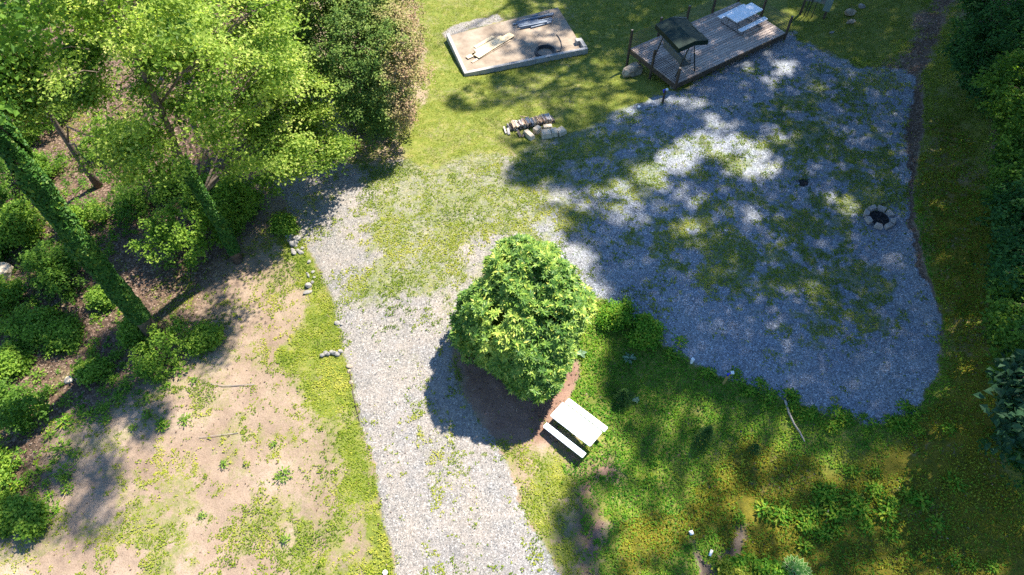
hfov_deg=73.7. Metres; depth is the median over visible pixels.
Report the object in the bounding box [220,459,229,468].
weed plant
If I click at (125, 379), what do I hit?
weed plant
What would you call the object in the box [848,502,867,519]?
weed plant
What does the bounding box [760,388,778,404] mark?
weed plant
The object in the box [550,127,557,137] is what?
stone block
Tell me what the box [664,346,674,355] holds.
weed plant
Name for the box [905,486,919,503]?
weed plant
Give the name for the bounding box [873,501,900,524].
weed plant
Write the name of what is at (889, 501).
weed plant
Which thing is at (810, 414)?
weed plant
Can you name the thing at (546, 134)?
stone block
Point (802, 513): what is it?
weed plant
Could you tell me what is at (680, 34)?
porch swing
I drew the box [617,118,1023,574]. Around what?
moss cover
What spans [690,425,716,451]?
conifer seedling
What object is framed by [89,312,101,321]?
weed plant
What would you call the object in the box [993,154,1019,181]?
shrub
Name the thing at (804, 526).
weed plant
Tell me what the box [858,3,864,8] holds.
rock
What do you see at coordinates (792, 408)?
weed plant
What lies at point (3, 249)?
shrub
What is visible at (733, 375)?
weed plant
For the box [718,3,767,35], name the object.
picnic table
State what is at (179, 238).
shrub
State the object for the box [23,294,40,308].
weed plant
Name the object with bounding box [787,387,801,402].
weed plant
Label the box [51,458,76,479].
weed plant
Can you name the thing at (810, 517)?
weed plant
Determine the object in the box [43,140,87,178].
shrub
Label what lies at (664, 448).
bank plants
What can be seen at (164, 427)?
weed plant
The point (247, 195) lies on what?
shrub
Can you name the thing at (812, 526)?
weed plant
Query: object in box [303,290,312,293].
rock
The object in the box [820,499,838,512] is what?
weed plant
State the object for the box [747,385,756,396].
weed plant
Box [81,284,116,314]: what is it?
shrub
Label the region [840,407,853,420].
weed plant
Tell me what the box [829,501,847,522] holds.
weed plant
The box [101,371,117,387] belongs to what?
weed plant
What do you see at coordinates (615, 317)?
shrub
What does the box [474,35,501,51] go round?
lumber board
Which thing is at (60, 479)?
weed plant
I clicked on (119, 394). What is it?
weed plant
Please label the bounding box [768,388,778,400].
weed plant
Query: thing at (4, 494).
shrub
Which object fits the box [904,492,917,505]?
weed plant
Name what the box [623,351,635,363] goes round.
thistle
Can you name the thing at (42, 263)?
shrub
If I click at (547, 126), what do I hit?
stone block
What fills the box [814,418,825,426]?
weed plant
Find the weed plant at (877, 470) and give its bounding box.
[869,465,883,476]
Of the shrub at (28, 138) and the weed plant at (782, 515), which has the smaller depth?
the weed plant at (782, 515)
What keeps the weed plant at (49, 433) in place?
on the ground at (500, 418)
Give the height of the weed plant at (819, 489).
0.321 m
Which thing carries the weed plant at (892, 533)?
on the ground at (500, 418)
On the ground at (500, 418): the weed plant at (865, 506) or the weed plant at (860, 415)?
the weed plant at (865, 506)
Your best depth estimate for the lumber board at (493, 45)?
41.11 m
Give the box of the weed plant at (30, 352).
[21,346,38,365]
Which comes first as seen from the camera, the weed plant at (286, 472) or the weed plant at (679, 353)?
the weed plant at (286, 472)
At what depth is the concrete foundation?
41.32 m
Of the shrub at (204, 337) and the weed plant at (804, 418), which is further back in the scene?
the shrub at (204, 337)
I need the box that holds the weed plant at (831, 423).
[822,417,840,433]
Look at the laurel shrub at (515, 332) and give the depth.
24.04 m
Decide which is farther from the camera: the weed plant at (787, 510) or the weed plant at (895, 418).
the weed plant at (895, 418)
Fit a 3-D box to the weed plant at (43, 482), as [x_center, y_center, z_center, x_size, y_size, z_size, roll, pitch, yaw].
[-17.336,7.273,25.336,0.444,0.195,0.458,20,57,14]
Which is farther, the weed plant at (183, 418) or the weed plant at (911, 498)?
the weed plant at (183, 418)
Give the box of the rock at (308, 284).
[305,282,311,287]
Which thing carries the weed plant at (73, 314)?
on the ground at (500, 418)
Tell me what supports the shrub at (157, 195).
on the ground at (500, 418)
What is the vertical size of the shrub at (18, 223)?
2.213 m
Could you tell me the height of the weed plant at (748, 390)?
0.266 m
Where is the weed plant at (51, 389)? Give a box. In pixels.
[43,384,56,396]
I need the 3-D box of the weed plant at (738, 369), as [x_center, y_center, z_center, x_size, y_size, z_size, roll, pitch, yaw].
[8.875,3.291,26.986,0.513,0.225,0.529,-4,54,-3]
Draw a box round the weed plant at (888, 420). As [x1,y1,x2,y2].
[879,414,894,427]
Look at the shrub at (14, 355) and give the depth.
27.83 m
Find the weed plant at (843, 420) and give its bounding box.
[836,416,852,427]
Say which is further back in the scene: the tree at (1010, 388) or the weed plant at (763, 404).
the weed plant at (763, 404)
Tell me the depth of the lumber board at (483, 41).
41.48 m
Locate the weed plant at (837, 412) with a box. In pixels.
[826,403,843,419]
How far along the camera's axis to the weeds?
30.02 m
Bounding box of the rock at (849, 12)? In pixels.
[845,8,856,15]
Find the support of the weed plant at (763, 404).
on the ground at (500, 418)
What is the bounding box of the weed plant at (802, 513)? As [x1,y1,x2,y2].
[794,506,809,521]
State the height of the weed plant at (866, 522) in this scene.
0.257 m
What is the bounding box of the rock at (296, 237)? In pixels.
[292,235,300,240]
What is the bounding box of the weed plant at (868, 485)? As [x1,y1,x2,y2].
[863,479,882,498]
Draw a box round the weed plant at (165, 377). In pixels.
[158,372,171,384]
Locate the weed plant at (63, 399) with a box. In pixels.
[56,390,76,407]
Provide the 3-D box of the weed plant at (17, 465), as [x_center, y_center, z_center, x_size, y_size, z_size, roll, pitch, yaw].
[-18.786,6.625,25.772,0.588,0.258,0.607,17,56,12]
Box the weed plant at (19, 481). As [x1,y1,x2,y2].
[9,475,26,492]
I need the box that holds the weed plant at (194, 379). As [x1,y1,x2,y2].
[188,375,200,385]
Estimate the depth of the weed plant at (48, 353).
28.36 m
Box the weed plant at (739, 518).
[732,511,746,526]
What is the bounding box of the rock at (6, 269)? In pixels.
[0,262,13,279]
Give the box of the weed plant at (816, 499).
[811,489,825,504]
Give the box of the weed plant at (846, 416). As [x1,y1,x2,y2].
[840,409,853,421]
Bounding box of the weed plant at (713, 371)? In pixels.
[707,366,717,378]
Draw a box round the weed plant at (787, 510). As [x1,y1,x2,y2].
[781,505,793,518]
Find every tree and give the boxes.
[0,0,147,132]
[0,0,164,341]
[0,0,205,188]
[5,0,363,264]
[56,0,322,112]
[127,63,218,151]
[281,0,437,152]
[936,0,1023,126]
[970,48,1023,223]
[972,177,1023,311]
[973,348,1023,463]
[976,265,1023,387]
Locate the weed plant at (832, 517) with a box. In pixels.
[823,507,843,527]
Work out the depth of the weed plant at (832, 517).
24.52 m
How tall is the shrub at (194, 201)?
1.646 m
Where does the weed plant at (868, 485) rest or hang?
on the ground at (500, 418)
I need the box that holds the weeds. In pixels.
[0,0,1004,574]
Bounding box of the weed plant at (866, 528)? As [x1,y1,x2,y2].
[856,518,875,539]
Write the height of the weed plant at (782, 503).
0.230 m
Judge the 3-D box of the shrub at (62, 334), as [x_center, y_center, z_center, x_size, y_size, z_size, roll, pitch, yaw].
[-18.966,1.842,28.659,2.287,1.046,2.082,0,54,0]
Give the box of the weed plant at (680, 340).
[671,334,688,347]
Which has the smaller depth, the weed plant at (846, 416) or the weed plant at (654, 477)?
the weed plant at (654, 477)
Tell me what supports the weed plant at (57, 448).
on the ground at (500, 418)
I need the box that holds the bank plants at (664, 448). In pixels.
[0,118,1023,574]
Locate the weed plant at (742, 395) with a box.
[738,391,747,399]
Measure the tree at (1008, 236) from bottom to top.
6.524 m
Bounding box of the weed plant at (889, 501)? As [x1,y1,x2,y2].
[877,493,898,512]
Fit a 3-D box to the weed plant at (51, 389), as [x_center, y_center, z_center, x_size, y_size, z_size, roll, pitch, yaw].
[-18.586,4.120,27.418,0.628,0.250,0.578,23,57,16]
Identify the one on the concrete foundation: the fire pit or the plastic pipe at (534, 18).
the plastic pipe at (534, 18)
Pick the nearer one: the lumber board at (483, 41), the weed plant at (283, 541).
the weed plant at (283, 541)
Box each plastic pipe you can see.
[513,19,537,24]
[516,13,552,22]
[517,19,552,26]
[518,17,551,24]
[519,21,546,27]
[522,14,548,20]
[531,21,550,27]
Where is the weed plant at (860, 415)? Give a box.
[854,412,865,420]
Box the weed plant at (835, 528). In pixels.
[827,520,844,537]
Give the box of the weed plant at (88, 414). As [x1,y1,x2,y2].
[78,406,99,422]
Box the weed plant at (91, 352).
[88,349,99,357]
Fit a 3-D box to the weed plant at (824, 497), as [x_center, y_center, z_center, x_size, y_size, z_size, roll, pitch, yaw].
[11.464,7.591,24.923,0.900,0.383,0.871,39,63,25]
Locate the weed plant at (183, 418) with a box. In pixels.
[177,413,192,426]
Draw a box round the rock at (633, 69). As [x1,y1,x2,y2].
[622,62,642,77]
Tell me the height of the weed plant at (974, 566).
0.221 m
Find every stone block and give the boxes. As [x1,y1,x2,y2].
[523,129,534,140]
[533,125,541,134]
[541,129,551,139]
[543,124,551,128]
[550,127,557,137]
[557,126,566,136]
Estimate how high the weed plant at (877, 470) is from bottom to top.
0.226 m
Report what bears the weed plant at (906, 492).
on the ground at (500, 418)
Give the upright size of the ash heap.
0.070 m
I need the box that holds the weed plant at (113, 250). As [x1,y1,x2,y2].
[103,247,114,255]
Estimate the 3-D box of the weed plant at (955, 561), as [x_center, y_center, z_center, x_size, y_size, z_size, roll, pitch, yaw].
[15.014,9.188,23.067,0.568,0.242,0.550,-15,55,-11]
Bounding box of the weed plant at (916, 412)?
[907,406,923,419]
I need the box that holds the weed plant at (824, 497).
[813,484,837,506]
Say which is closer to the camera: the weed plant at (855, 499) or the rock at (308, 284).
the weed plant at (855, 499)
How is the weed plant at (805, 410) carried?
on the ground at (500, 418)
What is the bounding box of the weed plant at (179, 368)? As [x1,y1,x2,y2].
[166,360,189,377]
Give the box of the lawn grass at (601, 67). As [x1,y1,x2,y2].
[400,0,926,174]
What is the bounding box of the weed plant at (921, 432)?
[912,425,926,437]
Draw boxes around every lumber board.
[465,52,475,58]
[471,39,510,62]
[473,32,514,57]
[473,36,494,47]
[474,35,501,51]
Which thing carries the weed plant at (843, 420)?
on the gravel driveway
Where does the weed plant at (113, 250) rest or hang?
on the ground at (500, 418)
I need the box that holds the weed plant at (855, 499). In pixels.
[842,488,864,509]
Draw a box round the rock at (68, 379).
[64,376,73,383]
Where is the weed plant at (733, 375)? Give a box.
[725,370,738,379]
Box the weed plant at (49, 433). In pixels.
[41,428,57,441]
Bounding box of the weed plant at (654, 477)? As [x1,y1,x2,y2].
[643,472,660,487]
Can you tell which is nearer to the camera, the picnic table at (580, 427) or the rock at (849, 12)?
the picnic table at (580, 427)
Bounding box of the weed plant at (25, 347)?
[18,341,32,352]
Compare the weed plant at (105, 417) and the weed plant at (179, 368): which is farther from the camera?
the weed plant at (179, 368)
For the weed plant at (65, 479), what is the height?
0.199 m
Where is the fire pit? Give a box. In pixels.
[863,204,896,229]
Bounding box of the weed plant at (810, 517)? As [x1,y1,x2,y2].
[804,506,819,523]
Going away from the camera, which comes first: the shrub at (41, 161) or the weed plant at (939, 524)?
the weed plant at (939, 524)
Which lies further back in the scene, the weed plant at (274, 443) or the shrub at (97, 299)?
the shrub at (97, 299)
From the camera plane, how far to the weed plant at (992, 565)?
22.66 m
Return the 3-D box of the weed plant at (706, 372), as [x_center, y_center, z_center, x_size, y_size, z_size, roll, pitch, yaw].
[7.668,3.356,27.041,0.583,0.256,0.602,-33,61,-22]
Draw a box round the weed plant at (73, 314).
[62,310,78,317]
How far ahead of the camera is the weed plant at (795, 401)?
26.31 m
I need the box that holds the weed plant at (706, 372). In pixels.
[698,366,711,378]
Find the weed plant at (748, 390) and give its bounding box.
[742,384,755,397]
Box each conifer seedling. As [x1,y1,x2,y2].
[610,388,634,411]
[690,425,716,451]
[746,442,761,457]
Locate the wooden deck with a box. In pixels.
[625,0,793,89]
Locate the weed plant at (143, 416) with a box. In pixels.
[140,410,152,421]
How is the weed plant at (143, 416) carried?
on the ground at (500, 418)
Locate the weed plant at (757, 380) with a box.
[750,376,765,388]
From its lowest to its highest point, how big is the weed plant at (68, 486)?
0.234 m
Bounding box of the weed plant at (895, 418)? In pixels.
[884,413,904,429]
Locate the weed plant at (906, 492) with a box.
[898,486,912,498]
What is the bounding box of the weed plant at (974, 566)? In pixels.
[965,557,978,571]
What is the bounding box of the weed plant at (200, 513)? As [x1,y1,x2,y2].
[196,510,207,519]
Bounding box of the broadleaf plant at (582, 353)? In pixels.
[577,349,586,357]
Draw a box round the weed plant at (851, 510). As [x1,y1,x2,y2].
[846,505,858,514]
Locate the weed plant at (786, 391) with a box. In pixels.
[778,386,794,398]
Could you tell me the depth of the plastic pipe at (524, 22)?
42.60 m
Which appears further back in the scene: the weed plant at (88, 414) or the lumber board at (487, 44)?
the lumber board at (487, 44)
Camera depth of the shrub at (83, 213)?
32.16 m
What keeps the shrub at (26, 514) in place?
on the ground at (500, 418)
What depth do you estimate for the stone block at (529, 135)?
35.15 m
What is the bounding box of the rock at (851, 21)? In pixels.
[846,19,855,23]
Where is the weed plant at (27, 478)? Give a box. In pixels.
[21,474,32,486]
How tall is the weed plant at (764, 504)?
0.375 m
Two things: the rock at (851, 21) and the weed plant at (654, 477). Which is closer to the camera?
the weed plant at (654, 477)
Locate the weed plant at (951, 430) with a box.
[941,421,957,437]
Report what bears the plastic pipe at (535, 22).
on the concrete foundation
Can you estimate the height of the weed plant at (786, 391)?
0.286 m
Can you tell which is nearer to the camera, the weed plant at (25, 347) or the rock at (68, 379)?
the rock at (68, 379)
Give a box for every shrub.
[0,148,61,207]
[0,196,45,250]
[0,231,14,261]
[0,274,31,314]
[0,301,58,349]
[0,337,36,384]
[0,377,54,436]
[0,440,37,492]
[0,485,16,539]
[0,491,54,543]
[12,113,54,147]
[14,79,74,134]
[14,236,93,304]
[29,148,56,179]
[33,314,87,356]
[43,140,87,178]
[48,194,113,229]
[70,354,116,390]
[78,116,119,164]
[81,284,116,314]
[99,173,186,223]
[112,313,158,350]
[124,195,228,274]
[124,315,190,384]
[173,171,228,220]
[177,320,227,359]
[196,188,251,245]
[209,167,286,228]
[267,211,301,238]
[448,233,597,405]
[592,291,638,335]
[622,310,667,351]
[711,554,757,574]
[725,549,790,574]
[976,426,1023,488]
[991,243,1023,283]
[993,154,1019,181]
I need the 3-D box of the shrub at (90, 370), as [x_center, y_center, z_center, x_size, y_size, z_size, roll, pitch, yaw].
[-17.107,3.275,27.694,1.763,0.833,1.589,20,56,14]
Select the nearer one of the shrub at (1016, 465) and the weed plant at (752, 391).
the shrub at (1016, 465)
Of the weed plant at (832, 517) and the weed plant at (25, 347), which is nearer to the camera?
the weed plant at (832, 517)
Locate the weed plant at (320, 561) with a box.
[316,558,324,565]
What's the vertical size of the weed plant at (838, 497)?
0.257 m
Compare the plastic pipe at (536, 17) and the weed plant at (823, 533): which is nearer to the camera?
the weed plant at (823, 533)
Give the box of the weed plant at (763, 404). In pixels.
[756,399,768,410]
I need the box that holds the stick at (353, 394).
[349,371,359,420]
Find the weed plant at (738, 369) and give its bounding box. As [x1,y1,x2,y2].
[730,366,742,376]
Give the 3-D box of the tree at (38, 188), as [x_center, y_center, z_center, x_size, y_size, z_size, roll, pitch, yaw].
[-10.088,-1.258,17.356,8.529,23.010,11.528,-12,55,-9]
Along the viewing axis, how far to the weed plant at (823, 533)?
24.36 m
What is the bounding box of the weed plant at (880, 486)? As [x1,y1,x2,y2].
[870,480,887,497]
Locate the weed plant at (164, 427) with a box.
[154,418,170,431]
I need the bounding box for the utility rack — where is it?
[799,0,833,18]
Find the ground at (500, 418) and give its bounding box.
[0,0,1023,574]
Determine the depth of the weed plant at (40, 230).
32.39 m
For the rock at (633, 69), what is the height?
0.674 m
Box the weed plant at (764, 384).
[759,379,769,389]
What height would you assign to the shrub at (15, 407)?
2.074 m
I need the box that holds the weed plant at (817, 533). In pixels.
[813,529,827,541]
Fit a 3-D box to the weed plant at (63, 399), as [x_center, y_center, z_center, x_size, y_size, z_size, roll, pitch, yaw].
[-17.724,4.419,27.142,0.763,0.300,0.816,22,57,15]
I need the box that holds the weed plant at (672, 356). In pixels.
[662,350,676,361]
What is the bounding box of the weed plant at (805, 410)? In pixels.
[802,406,817,420]
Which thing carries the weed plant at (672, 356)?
on the ground at (500, 418)
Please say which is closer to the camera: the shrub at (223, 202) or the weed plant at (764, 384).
the weed plant at (764, 384)
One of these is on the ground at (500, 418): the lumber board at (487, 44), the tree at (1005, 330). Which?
the tree at (1005, 330)
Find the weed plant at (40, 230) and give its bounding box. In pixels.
[33,225,46,235]
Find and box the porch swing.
[654,16,708,76]
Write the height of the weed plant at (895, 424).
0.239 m
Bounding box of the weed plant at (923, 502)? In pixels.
[908,490,934,513]
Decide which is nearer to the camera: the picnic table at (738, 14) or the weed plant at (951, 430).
the weed plant at (951, 430)
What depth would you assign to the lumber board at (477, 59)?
40.95 m
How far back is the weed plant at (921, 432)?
25.22 m
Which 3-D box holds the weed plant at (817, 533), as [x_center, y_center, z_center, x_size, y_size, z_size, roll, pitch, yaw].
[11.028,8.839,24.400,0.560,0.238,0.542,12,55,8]
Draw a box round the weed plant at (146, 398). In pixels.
[138,393,155,405]
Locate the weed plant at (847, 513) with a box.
[840,504,858,520]
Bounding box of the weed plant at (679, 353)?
[672,346,685,359]
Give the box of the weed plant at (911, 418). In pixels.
[901,412,920,428]
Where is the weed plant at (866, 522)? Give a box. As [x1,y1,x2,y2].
[859,517,874,528]
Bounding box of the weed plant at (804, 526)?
[796,518,812,534]
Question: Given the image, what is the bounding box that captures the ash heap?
[796,178,811,186]
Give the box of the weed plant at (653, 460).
[647,454,659,467]
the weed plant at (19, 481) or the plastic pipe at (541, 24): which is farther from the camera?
the plastic pipe at (541, 24)
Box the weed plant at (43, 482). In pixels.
[39,478,51,488]
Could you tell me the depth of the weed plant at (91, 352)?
28.38 m
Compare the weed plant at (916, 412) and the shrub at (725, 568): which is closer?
the shrub at (725, 568)
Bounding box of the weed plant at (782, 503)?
[778,496,791,508]
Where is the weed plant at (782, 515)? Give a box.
[768,504,793,526]
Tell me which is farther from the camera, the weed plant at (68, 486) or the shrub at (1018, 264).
the shrub at (1018, 264)
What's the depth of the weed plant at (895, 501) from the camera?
24.40 m
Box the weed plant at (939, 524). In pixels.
[924,513,950,534]
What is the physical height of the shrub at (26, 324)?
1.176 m
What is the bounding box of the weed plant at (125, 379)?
[116,374,134,392]
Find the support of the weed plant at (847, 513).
on the ground at (500, 418)
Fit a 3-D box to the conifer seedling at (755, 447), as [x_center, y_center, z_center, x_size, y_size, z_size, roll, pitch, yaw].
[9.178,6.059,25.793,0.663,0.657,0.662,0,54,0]
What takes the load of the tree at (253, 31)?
on the ground at (500, 418)
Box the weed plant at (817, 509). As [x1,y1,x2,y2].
[805,501,825,520]
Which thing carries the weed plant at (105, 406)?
on the ground at (500, 418)
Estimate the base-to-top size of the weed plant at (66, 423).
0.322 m
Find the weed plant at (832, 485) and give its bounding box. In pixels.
[822,480,841,498]
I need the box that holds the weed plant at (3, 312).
[0,306,16,321]
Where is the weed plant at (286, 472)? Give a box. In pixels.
[273,466,293,482]
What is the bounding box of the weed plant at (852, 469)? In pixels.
[843,463,861,478]
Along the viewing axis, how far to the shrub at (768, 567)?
23.61 m
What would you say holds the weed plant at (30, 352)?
on the ground at (500, 418)
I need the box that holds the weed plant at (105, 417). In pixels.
[99,414,111,424]
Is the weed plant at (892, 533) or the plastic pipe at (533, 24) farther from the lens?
the plastic pipe at (533, 24)
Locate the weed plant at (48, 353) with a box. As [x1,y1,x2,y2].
[42,349,57,359]
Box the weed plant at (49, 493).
[41,490,56,501]
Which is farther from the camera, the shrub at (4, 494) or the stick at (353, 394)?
the stick at (353, 394)
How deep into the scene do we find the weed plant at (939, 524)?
23.65 m
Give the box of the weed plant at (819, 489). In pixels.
[811,482,828,500]
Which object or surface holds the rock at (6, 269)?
on the ground at (500, 418)
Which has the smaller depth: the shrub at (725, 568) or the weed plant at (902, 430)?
the shrub at (725, 568)
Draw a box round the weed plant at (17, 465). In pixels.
[8,458,22,468]
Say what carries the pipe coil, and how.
on the concrete foundation
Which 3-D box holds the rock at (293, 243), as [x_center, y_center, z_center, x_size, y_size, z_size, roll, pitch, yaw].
[-9.959,-2.060,31.146,0.301,0.214,0.441,33,60,22]
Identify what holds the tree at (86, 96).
on the ground at (500, 418)
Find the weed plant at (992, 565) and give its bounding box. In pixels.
[984,558,1000,573]
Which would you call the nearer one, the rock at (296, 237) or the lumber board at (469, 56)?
the rock at (296, 237)
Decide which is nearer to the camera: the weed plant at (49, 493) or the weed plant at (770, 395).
the weed plant at (49, 493)
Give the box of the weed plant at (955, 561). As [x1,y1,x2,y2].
[947,551,963,567]
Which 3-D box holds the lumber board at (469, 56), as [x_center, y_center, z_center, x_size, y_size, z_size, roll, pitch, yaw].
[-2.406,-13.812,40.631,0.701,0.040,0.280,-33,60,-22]
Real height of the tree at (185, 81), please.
8.225 m
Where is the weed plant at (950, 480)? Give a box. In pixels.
[941,470,968,492]
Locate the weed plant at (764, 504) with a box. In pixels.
[754,498,777,522]
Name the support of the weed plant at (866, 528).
on the ground at (500, 418)
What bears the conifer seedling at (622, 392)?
on the ground at (500, 418)
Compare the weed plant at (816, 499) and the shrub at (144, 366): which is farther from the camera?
the shrub at (144, 366)
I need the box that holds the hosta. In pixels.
[781,555,811,574]
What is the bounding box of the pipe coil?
[534,34,561,57]
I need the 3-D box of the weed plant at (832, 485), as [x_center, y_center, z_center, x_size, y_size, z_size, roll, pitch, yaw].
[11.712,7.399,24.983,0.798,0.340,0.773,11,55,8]
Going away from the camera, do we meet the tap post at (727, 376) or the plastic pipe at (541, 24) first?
the tap post at (727, 376)
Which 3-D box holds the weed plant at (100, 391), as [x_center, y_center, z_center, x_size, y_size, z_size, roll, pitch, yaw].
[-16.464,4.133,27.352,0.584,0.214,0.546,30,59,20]
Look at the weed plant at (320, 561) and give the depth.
23.28 m
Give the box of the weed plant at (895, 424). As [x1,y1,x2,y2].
[885,421,899,431]
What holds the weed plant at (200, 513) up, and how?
on the ground at (500, 418)
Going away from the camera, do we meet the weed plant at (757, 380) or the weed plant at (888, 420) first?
the weed plant at (888, 420)
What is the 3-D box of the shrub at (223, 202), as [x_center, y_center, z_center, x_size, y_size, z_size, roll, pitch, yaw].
[-12.971,-3.279,30.952,2.101,2.493,2.113,27,59,19]
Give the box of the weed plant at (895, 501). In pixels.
[886,495,902,509]
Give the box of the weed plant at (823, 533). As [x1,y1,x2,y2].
[814,523,834,543]
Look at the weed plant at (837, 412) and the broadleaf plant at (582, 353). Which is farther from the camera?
the broadleaf plant at (582, 353)
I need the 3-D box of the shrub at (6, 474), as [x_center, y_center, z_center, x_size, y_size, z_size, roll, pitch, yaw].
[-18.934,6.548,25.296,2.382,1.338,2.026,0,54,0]
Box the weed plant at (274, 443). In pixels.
[269,440,278,447]
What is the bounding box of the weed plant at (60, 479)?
[55,472,70,485]
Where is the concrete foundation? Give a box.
[446,7,587,75]
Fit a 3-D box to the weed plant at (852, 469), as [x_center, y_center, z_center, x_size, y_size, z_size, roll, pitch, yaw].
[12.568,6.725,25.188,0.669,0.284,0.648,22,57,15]
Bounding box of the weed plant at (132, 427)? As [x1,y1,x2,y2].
[128,422,138,433]
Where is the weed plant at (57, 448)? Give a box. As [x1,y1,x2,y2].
[47,438,72,458]
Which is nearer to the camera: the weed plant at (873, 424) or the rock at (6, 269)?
the weed plant at (873, 424)
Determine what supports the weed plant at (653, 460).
on the ground at (500, 418)
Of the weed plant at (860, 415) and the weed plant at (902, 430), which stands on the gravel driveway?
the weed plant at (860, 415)
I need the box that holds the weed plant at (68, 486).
[59,482,73,494]
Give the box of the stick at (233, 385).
[210,383,254,385]
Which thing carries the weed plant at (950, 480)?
on the ground at (500, 418)
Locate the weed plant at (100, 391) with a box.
[95,386,107,396]
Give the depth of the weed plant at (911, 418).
25.46 m
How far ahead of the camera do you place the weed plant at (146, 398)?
27.06 m
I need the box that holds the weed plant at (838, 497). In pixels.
[829,491,842,503]
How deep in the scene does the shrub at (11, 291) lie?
29.61 m
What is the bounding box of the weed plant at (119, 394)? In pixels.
[110,389,127,407]
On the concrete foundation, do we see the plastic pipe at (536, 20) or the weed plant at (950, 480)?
the plastic pipe at (536, 20)
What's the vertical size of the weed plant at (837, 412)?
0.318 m
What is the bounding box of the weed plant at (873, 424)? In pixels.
[864,417,879,430]
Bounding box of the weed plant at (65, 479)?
[61,474,72,484]
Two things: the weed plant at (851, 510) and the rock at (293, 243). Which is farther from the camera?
the rock at (293, 243)
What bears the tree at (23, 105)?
on the ground at (500, 418)
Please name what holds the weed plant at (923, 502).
on the ground at (500, 418)
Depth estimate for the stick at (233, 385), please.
27.30 m
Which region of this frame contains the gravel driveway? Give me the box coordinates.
[275,14,942,574]
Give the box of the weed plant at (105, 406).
[95,398,114,416]
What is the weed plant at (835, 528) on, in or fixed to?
on the ground at (500, 418)
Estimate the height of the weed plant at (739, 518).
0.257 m
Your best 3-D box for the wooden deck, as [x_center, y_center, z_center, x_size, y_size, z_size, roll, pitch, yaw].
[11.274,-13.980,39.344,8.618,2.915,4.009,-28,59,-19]
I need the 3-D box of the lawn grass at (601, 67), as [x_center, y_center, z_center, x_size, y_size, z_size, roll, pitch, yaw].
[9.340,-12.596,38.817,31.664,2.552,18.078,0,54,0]
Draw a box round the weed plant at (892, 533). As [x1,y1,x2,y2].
[881,524,902,543]
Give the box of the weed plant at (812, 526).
[797,517,817,537]
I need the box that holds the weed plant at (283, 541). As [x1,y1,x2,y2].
[280,533,290,545]
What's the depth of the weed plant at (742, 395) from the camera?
26.64 m
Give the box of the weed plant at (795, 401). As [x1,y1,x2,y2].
[786,398,802,406]
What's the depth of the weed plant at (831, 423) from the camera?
25.85 m
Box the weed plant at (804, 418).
[796,411,809,423]
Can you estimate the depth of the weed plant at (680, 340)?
27.61 m
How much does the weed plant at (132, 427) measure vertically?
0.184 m
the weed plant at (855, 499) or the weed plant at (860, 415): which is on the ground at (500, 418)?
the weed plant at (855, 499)
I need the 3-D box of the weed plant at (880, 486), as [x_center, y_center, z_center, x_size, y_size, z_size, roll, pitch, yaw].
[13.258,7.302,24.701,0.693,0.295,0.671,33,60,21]
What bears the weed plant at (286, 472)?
on the ground at (500, 418)
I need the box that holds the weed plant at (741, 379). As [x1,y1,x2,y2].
[733,375,747,386]
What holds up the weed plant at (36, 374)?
on the ground at (500, 418)
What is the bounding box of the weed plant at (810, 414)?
[802,408,821,422]
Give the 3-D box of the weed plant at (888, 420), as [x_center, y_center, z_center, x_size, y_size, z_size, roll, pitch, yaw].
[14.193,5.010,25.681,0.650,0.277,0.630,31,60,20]
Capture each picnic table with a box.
[543,398,607,457]
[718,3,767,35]
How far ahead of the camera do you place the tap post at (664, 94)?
35.97 m
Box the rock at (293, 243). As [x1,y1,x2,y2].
[290,240,297,246]
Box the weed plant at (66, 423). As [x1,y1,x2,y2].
[55,413,73,428]
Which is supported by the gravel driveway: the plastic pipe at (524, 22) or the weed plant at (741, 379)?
the weed plant at (741, 379)
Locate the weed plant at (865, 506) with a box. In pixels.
[849,495,875,518]
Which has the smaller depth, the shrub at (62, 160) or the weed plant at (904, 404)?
the weed plant at (904, 404)
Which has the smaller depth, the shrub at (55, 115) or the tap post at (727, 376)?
the tap post at (727, 376)
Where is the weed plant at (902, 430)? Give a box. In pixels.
[894,423,906,432]
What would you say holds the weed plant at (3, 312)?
on the ground at (500, 418)
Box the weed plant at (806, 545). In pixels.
[795,535,815,554]
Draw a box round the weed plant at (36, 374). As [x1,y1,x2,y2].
[28,367,46,381]
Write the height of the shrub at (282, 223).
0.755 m
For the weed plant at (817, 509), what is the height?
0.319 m
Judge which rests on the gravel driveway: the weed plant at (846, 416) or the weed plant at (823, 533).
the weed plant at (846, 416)
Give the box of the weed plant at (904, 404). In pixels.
[895,398,914,415]
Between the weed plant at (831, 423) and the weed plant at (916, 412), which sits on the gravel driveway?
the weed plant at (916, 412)
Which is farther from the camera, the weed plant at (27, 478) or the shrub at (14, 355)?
the shrub at (14, 355)
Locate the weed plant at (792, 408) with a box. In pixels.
[782,399,798,412]
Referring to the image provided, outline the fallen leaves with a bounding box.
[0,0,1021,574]
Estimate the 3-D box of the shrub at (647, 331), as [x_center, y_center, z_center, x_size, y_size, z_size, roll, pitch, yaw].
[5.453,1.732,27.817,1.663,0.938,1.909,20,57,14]
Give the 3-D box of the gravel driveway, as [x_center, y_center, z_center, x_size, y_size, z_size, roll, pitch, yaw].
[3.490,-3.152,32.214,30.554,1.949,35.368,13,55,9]
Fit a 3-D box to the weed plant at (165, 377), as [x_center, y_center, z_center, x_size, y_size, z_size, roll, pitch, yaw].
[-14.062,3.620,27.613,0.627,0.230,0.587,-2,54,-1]
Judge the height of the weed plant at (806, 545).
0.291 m
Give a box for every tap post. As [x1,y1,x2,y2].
[661,88,667,103]
[722,371,733,384]
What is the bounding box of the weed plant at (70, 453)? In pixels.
[68,447,82,462]
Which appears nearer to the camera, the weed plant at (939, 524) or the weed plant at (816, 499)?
the weed plant at (939, 524)

